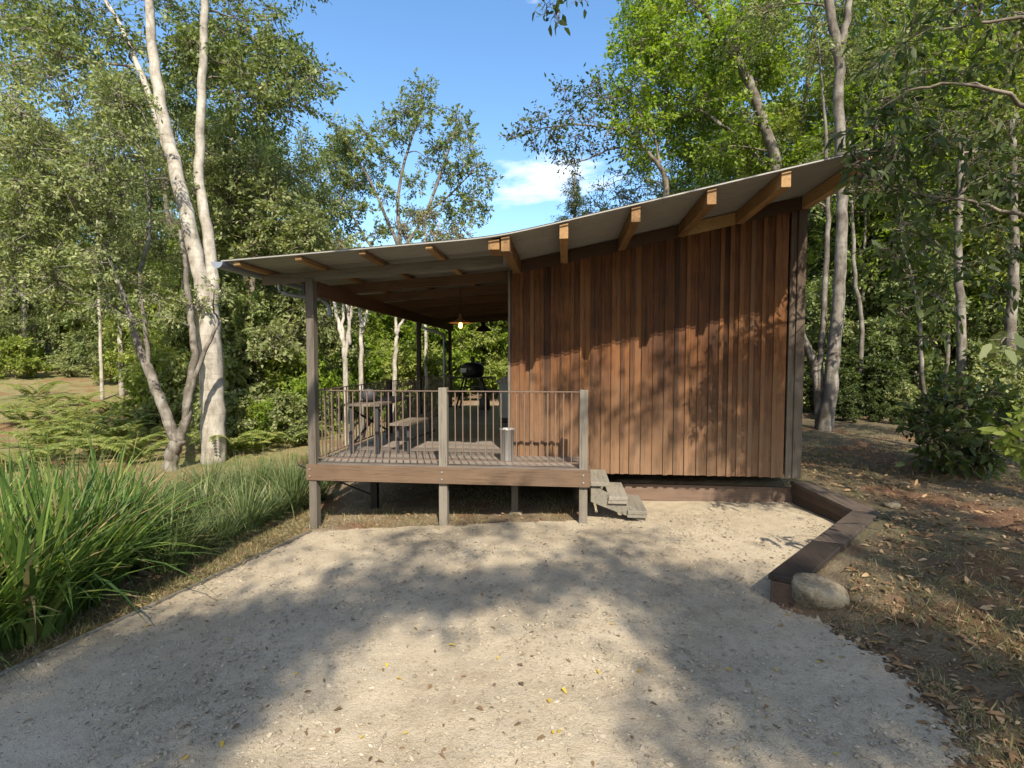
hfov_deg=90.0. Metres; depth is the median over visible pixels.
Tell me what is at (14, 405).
fern
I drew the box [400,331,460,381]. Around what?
shrub
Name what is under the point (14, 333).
understory tree
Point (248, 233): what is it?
bushy tree
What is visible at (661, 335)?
cabin
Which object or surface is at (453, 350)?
understory tree
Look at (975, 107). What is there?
forest tree
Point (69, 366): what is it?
shrub
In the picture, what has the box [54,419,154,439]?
fern
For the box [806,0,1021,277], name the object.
forest tree
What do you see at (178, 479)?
grass tussock
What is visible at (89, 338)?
understory tree
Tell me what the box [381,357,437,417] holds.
shrub
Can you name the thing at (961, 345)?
slim tree
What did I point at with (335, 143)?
forest tree
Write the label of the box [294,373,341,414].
shrub
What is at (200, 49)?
pale trunked tree
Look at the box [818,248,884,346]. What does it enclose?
understory tree
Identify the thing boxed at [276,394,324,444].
shrub
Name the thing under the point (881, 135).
slim tree
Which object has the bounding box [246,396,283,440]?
shrub
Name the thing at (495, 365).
understory tree
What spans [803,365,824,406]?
shrub
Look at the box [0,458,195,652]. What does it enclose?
strappy plant
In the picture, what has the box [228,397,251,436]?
shrub
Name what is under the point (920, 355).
sapling
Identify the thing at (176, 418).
shrub
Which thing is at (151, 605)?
garden edging
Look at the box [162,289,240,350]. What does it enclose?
understory tree
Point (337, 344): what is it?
understory tree
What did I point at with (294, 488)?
grass tussock
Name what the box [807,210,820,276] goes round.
understory tree
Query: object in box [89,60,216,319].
forest tree
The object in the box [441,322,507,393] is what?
understory tree
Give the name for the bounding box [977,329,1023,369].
leafy sprig
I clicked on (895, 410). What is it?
shrub
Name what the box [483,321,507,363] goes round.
understory tree
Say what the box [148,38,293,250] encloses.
forest tree
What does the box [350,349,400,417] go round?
shrub
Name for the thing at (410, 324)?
understory tree
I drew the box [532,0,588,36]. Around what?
overhead tree
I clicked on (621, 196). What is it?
pale tree
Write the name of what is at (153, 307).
understory tree
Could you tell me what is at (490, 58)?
sky
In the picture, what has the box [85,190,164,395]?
slim tree
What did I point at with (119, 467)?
strappy plant
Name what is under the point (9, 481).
strappy plant
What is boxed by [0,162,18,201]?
forest tree
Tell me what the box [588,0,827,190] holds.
bright tree
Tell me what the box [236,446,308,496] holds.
grass tussock
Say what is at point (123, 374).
understory tree
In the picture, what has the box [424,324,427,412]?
pale stemmed tree
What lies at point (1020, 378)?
shrub
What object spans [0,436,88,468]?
fern
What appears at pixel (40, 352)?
shrub
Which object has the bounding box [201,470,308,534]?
grass tussock
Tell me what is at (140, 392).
shrub
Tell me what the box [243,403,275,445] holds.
shrub
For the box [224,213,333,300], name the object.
understory tree
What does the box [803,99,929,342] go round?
slim tree
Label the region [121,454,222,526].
grass tussock
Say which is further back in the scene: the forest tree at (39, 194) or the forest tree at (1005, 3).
the forest tree at (39, 194)
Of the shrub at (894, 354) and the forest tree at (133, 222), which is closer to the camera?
the shrub at (894, 354)
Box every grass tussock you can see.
[115,481,253,574]
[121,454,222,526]
[144,443,248,500]
[147,460,214,508]
[149,474,231,533]
[150,506,243,562]
[163,463,249,527]
[181,492,274,547]
[185,465,268,515]
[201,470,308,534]
[203,447,288,504]
[203,452,262,490]
[231,447,346,518]
[233,475,306,521]
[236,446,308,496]
[247,446,297,483]
[275,446,307,481]
[289,458,357,501]
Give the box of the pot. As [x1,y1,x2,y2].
[361,388,376,401]
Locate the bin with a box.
[499,428,514,460]
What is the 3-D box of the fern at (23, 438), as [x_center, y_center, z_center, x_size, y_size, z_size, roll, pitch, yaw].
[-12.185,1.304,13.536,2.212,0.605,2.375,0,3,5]
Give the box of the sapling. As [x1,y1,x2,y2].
[862,191,973,440]
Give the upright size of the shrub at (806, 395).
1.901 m
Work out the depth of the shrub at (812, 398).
14.03 m
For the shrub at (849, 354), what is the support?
on the ground at (410, 502)
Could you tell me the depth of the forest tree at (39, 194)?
33.55 m
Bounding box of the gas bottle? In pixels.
[479,395,489,409]
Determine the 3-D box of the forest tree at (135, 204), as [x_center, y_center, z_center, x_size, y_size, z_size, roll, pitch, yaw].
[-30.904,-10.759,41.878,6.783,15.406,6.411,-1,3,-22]
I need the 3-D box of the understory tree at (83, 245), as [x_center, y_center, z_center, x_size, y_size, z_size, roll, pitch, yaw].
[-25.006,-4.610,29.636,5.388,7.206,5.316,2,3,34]
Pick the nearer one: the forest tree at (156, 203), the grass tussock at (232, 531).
the grass tussock at (232, 531)
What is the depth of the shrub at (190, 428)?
13.93 m
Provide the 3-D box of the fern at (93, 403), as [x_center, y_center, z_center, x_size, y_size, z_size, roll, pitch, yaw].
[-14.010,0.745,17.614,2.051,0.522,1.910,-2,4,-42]
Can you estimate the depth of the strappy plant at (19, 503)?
5.13 m
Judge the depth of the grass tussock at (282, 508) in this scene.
7.61 m
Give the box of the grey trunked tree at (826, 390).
[712,0,956,430]
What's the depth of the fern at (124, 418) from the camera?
14.91 m
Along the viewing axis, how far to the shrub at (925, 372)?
14.90 m
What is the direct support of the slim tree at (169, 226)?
on the ground at (410, 502)
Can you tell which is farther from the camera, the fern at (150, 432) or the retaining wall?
the fern at (150, 432)
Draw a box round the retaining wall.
[589,481,879,607]
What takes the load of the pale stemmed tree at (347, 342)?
on the ground at (410, 502)
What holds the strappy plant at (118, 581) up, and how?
on the ground at (410, 502)
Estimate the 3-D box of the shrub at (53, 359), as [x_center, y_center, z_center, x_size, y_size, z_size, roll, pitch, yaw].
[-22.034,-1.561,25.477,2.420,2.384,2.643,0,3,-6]
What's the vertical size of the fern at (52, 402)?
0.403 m
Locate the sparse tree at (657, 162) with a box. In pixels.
[498,63,668,196]
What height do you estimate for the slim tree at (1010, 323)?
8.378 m
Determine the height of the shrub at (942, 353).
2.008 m
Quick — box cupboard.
[496,375,507,422]
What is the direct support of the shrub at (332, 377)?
on the ground at (410, 502)
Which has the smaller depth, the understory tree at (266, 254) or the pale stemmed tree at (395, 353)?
the pale stemmed tree at (395, 353)
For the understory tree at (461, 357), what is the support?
on the ground at (410, 502)
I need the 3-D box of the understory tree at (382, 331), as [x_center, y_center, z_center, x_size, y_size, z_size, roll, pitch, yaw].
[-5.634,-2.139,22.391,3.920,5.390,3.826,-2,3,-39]
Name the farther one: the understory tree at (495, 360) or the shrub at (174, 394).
the understory tree at (495, 360)
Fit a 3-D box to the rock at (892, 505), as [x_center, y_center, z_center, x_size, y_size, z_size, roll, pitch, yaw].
[4.659,1.492,6.279,0.180,0.084,0.145,0,3,6]
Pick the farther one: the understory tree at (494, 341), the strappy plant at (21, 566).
the understory tree at (494, 341)
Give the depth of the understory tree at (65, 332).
28.11 m
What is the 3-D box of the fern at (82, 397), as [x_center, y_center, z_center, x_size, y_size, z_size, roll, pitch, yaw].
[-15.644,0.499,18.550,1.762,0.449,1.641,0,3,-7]
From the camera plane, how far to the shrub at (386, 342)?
20.61 m
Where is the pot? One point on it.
(370, 396)
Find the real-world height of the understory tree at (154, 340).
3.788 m
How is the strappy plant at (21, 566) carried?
on the ground at (410, 502)
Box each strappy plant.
[0,413,231,621]
[0,437,126,507]
[0,447,209,528]
[0,452,167,572]
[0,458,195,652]
[0,465,174,651]
[0,490,170,679]
[3,434,113,505]
[7,430,207,520]
[23,430,241,571]
[32,450,228,593]
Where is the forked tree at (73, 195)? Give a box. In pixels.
[0,39,238,470]
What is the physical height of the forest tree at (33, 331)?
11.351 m
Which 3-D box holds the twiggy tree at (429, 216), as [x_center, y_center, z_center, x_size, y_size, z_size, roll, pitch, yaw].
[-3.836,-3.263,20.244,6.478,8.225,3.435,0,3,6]
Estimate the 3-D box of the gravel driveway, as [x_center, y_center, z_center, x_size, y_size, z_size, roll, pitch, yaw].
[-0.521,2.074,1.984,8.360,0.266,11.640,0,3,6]
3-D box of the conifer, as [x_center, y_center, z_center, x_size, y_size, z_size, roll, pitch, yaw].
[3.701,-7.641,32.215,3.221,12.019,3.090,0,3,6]
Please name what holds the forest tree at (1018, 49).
on the ground at (410, 502)
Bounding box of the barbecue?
[449,356,495,409]
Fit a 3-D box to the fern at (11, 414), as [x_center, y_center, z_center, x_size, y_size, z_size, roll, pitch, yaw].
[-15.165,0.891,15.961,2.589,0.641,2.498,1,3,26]
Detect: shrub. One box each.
[0,334,57,378]
[0,360,11,373]
[12,344,53,371]
[43,330,98,372]
[51,349,92,376]
[88,348,129,383]
[101,353,193,425]
[116,344,190,421]
[128,351,197,425]
[169,343,259,421]
[176,352,198,426]
[179,340,276,422]
[186,389,236,439]
[189,391,258,446]
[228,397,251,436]
[241,346,342,416]
[241,398,282,447]
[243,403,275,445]
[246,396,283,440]
[248,388,319,444]
[267,371,342,442]
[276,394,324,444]
[281,345,371,419]
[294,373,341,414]
[319,395,342,435]
[341,325,386,417]
[348,337,393,408]
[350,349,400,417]
[379,338,399,351]
[379,339,467,419]
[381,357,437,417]
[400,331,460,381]
[803,336,889,399]
[803,349,825,411]
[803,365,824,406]
[803,365,858,410]
[813,360,879,408]
[835,384,866,422]
[841,338,916,385]
[850,389,874,414]
[854,352,914,410]
[858,384,885,416]
[865,401,892,421]
[866,344,931,396]
[878,378,920,413]
[887,406,911,424]
[894,359,1023,480]
[906,356,934,397]
[916,339,1023,417]
[929,345,968,375]
[937,338,955,364]
[978,392,1023,423]
[978,405,1023,480]
[1017,371,1023,384]
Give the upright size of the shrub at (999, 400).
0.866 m
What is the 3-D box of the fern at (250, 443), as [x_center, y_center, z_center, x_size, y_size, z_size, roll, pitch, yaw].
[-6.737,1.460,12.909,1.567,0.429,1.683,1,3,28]
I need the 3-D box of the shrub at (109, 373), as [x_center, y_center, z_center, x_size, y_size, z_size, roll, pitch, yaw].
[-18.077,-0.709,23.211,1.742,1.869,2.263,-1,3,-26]
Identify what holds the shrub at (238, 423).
on the ground at (410, 502)
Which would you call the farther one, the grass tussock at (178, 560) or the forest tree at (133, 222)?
the forest tree at (133, 222)
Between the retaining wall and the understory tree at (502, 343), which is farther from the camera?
the understory tree at (502, 343)
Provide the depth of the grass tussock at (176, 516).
7.14 m
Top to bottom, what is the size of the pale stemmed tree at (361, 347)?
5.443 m
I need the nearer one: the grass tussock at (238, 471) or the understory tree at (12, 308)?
the grass tussock at (238, 471)
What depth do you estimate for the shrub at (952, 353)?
15.71 m
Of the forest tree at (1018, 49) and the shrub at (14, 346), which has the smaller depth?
the forest tree at (1018, 49)
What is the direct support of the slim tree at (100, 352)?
on the ground at (410, 502)
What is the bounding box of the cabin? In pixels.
[211,143,895,528]
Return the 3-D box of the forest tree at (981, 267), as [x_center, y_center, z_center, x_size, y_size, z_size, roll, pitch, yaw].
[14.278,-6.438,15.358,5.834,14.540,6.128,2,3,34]
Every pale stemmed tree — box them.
[332,301,352,447]
[345,247,368,440]
[392,317,404,428]
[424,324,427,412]
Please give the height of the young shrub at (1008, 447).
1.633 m
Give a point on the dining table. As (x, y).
(377, 412)
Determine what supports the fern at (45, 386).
on the ground at (410, 502)
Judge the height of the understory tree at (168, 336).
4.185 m
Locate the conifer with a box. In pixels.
[550,170,593,221]
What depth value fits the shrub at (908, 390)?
12.94 m
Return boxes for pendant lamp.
[449,286,470,327]
[476,309,490,334]
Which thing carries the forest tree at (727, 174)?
on the ground at (410, 502)
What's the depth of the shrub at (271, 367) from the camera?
15.40 m
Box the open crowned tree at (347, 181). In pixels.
[317,67,503,347]
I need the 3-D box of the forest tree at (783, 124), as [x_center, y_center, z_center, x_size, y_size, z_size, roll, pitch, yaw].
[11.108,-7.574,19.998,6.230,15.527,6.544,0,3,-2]
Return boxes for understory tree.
[0,228,62,345]
[0,252,45,337]
[0,268,37,349]
[9,252,50,345]
[13,239,104,351]
[17,263,97,356]
[52,270,112,353]
[55,228,158,365]
[97,262,183,374]
[101,241,192,382]
[119,206,270,356]
[120,313,175,384]
[153,302,189,355]
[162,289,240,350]
[167,269,292,379]
[176,281,277,400]
[178,277,285,393]
[221,289,305,392]
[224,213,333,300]
[272,287,372,414]
[281,286,346,348]
[337,306,376,340]
[345,312,374,332]
[356,309,412,344]
[399,320,484,386]
[400,321,486,393]
[438,323,486,392]
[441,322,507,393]
[447,320,507,396]
[458,321,507,395]
[472,321,507,390]
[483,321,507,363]
[804,170,924,365]
[804,262,915,379]
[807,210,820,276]
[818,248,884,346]
[869,248,1003,392]
[889,173,1023,377]
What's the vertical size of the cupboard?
1.312 m
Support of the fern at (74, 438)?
on the ground at (410, 502)
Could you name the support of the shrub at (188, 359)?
on the ground at (410, 502)
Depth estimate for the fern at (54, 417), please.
15.93 m
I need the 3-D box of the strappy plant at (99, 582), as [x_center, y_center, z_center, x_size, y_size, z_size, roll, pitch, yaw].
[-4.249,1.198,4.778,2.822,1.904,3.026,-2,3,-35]
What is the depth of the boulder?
4.14 m
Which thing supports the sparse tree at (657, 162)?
on the ground at (410, 502)
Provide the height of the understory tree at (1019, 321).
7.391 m
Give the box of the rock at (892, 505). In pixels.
[883,502,900,508]
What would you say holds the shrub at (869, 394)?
on the ground at (410, 502)
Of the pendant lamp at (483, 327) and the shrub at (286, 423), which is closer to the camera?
the pendant lamp at (483, 327)
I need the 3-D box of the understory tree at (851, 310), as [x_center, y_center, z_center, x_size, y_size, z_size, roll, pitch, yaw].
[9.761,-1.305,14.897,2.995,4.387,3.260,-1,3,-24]
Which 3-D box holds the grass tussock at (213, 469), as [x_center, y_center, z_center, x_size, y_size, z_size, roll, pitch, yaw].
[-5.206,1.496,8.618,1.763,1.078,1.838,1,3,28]
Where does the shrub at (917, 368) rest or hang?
on the ground at (410, 502)
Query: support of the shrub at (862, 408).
on the ground at (410, 502)
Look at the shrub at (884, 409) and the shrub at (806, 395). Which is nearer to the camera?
the shrub at (884, 409)
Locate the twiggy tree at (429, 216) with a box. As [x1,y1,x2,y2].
[357,202,476,246]
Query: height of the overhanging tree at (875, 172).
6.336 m
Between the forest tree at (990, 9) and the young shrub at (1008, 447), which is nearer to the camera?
the young shrub at (1008, 447)
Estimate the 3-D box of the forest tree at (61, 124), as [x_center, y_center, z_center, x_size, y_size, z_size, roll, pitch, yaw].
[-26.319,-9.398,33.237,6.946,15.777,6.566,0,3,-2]
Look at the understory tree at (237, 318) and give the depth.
15.26 m
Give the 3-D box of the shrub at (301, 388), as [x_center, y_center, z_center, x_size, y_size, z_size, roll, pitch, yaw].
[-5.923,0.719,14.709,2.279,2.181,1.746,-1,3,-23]
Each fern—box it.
[0,381,72,396]
[0,399,36,410]
[0,401,83,422]
[0,418,100,446]
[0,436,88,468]
[0,437,96,457]
[1,418,77,433]
[7,403,106,422]
[15,394,70,406]
[28,421,113,438]
[35,411,124,427]
[43,401,112,418]
[44,434,145,456]
[50,391,114,402]
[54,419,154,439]
[56,410,111,420]
[62,418,157,438]
[65,398,121,412]
[75,437,189,460]
[76,427,167,452]
[84,413,159,426]
[110,413,151,421]
[119,420,179,437]
[186,431,267,452]
[227,432,282,450]
[242,424,330,444]
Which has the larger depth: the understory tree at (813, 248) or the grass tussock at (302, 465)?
the understory tree at (813, 248)
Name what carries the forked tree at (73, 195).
on the ground at (410, 502)
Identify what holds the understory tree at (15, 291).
on the ground at (410, 502)
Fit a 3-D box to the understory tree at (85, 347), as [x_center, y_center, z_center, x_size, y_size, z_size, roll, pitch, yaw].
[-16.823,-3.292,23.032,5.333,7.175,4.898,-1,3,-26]
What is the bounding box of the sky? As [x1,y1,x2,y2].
[0,0,1007,246]
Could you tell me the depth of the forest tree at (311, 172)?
23.69 m
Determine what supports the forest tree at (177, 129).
on the ground at (410, 502)
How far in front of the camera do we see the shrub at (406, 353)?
17.28 m
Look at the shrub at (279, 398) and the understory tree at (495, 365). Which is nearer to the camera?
the shrub at (279, 398)
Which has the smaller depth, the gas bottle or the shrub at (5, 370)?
the gas bottle
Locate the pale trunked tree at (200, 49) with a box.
[0,0,354,464]
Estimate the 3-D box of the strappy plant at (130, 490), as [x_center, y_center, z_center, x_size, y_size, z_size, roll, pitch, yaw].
[-4.526,1.355,5.894,2.683,1.590,2.502,-2,3,-35]
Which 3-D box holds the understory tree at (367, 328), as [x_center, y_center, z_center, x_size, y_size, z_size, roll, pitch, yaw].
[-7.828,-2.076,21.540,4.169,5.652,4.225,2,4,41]
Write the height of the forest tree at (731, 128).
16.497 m
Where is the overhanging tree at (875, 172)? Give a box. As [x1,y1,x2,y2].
[825,0,1023,367]
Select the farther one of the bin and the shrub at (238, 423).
the shrub at (238, 423)
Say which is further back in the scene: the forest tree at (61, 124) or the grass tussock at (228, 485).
the forest tree at (61, 124)
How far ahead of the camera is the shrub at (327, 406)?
14.73 m
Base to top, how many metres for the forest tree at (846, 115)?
13.844 m
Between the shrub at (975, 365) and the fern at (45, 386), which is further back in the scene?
the fern at (45, 386)
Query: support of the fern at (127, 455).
on the ground at (410, 502)
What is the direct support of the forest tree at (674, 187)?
on the ground at (410, 502)
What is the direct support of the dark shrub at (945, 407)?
on the ground at (410, 502)
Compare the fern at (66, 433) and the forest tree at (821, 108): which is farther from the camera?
the forest tree at (821, 108)
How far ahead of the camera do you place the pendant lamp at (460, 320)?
8.87 m
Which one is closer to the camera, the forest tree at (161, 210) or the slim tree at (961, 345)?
the slim tree at (961, 345)
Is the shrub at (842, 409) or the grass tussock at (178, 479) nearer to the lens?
the grass tussock at (178, 479)
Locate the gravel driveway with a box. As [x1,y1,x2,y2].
[0,501,966,767]
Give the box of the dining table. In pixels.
[343,396,412,453]
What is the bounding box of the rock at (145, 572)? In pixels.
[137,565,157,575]
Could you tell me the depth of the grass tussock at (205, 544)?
6.25 m
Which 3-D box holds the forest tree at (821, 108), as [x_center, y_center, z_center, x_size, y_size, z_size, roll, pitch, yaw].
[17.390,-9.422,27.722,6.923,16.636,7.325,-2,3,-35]
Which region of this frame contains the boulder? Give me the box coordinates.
[791,573,849,610]
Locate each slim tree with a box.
[49,144,152,399]
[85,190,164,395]
[132,160,211,291]
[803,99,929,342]
[824,140,929,386]
[851,104,945,274]
[904,89,986,386]
[907,103,1023,389]
[954,89,1023,381]
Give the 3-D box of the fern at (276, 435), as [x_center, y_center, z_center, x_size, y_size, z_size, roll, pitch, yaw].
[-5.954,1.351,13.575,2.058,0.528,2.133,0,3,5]
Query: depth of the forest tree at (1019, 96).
14.06 m
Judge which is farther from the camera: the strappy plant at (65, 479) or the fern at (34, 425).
the fern at (34, 425)
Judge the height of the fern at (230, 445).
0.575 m
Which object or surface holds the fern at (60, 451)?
on the ground at (410, 502)
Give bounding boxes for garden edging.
[0,530,311,676]
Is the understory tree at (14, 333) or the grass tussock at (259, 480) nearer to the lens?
the grass tussock at (259, 480)
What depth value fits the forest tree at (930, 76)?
14.48 m
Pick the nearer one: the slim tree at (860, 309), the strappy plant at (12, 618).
the strappy plant at (12, 618)
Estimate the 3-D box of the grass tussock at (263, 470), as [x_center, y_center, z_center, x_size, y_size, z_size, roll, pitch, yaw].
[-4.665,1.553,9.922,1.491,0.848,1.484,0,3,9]
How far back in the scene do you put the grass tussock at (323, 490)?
8.55 m
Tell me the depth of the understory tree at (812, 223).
15.43 m
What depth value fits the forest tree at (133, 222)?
32.25 m
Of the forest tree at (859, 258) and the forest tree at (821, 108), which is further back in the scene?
the forest tree at (821, 108)
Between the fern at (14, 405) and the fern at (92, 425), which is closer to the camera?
the fern at (92, 425)
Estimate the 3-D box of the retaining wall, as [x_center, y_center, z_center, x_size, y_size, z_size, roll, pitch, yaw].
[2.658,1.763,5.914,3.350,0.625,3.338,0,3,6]
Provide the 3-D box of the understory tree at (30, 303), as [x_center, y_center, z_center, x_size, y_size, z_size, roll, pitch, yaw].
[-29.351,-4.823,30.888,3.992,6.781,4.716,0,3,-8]
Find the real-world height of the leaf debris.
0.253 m
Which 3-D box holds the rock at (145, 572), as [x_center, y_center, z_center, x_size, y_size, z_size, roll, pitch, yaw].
[-4.037,2.091,5.712,0.242,0.103,0.208,0,3,6]
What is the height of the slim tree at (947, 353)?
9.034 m
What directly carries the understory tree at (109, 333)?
on the ground at (410, 502)
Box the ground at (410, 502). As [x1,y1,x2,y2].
[0,336,1023,767]
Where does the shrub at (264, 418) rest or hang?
on the ground at (410, 502)
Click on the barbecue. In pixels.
(472, 369)
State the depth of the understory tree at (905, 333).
13.94 m
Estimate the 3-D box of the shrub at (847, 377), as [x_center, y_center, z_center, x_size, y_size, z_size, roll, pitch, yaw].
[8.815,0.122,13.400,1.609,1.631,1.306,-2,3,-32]
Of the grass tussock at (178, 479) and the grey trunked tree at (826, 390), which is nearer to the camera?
the grass tussock at (178, 479)
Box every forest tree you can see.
[0,150,86,368]
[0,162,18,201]
[3,117,81,350]
[3,129,106,300]
[48,108,164,345]
[83,163,161,239]
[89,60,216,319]
[99,154,177,234]
[132,91,239,242]
[134,158,191,231]
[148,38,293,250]
[209,108,297,216]
[238,148,340,245]
[279,120,374,246]
[640,69,742,199]
[675,111,737,191]
[682,67,800,188]
[685,11,846,190]
[724,0,901,287]
[782,51,873,151]
[788,0,1022,352]
[794,43,912,282]
[795,0,982,357]
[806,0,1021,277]
[808,0,1023,281]
[875,0,1023,249]
[879,0,1023,374]
[892,0,1023,378]
[926,0,1023,319]
[997,1,1022,92]
[1007,27,1023,301]
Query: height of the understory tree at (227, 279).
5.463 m
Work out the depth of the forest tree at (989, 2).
16.92 m
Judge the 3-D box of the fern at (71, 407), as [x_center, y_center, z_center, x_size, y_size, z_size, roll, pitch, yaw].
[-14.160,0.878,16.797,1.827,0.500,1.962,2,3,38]
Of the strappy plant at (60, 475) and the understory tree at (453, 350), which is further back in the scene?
the understory tree at (453, 350)
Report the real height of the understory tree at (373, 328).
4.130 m
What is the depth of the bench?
8.01 m
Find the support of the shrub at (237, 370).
on the ground at (410, 502)
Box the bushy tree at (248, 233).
[163,114,364,389]
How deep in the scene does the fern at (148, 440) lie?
12.80 m
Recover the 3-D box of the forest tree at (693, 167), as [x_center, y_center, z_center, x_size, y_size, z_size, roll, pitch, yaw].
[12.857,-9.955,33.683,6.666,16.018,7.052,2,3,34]
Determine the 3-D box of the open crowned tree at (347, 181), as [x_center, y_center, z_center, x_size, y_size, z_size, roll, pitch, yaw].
[-4.643,-6.872,23.197,8.417,14.605,4.483,0,3,6]
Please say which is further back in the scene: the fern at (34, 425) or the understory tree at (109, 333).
the understory tree at (109, 333)
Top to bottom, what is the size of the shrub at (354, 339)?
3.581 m
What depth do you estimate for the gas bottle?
14.32 m
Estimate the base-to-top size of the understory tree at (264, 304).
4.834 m
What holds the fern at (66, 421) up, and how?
on the ground at (410, 502)
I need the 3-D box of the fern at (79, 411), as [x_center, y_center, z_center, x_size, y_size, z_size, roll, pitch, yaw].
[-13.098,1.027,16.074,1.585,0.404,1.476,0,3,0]
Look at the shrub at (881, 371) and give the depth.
13.07 m
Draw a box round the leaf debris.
[5,519,946,767]
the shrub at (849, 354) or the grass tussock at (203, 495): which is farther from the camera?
the shrub at (849, 354)
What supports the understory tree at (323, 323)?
on the ground at (410, 502)
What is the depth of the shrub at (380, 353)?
18.94 m
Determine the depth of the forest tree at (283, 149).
26.87 m
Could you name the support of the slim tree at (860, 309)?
on the ground at (410, 502)
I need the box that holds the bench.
[389,412,438,453]
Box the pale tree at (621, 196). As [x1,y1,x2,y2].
[570,145,672,214]
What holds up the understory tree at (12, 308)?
on the ground at (410, 502)
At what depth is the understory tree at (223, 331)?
15.49 m
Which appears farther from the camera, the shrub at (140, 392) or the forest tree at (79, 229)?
the forest tree at (79, 229)
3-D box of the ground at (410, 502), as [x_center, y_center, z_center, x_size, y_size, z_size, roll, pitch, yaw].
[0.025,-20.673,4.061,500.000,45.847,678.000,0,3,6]
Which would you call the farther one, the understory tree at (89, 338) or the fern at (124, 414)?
the understory tree at (89, 338)

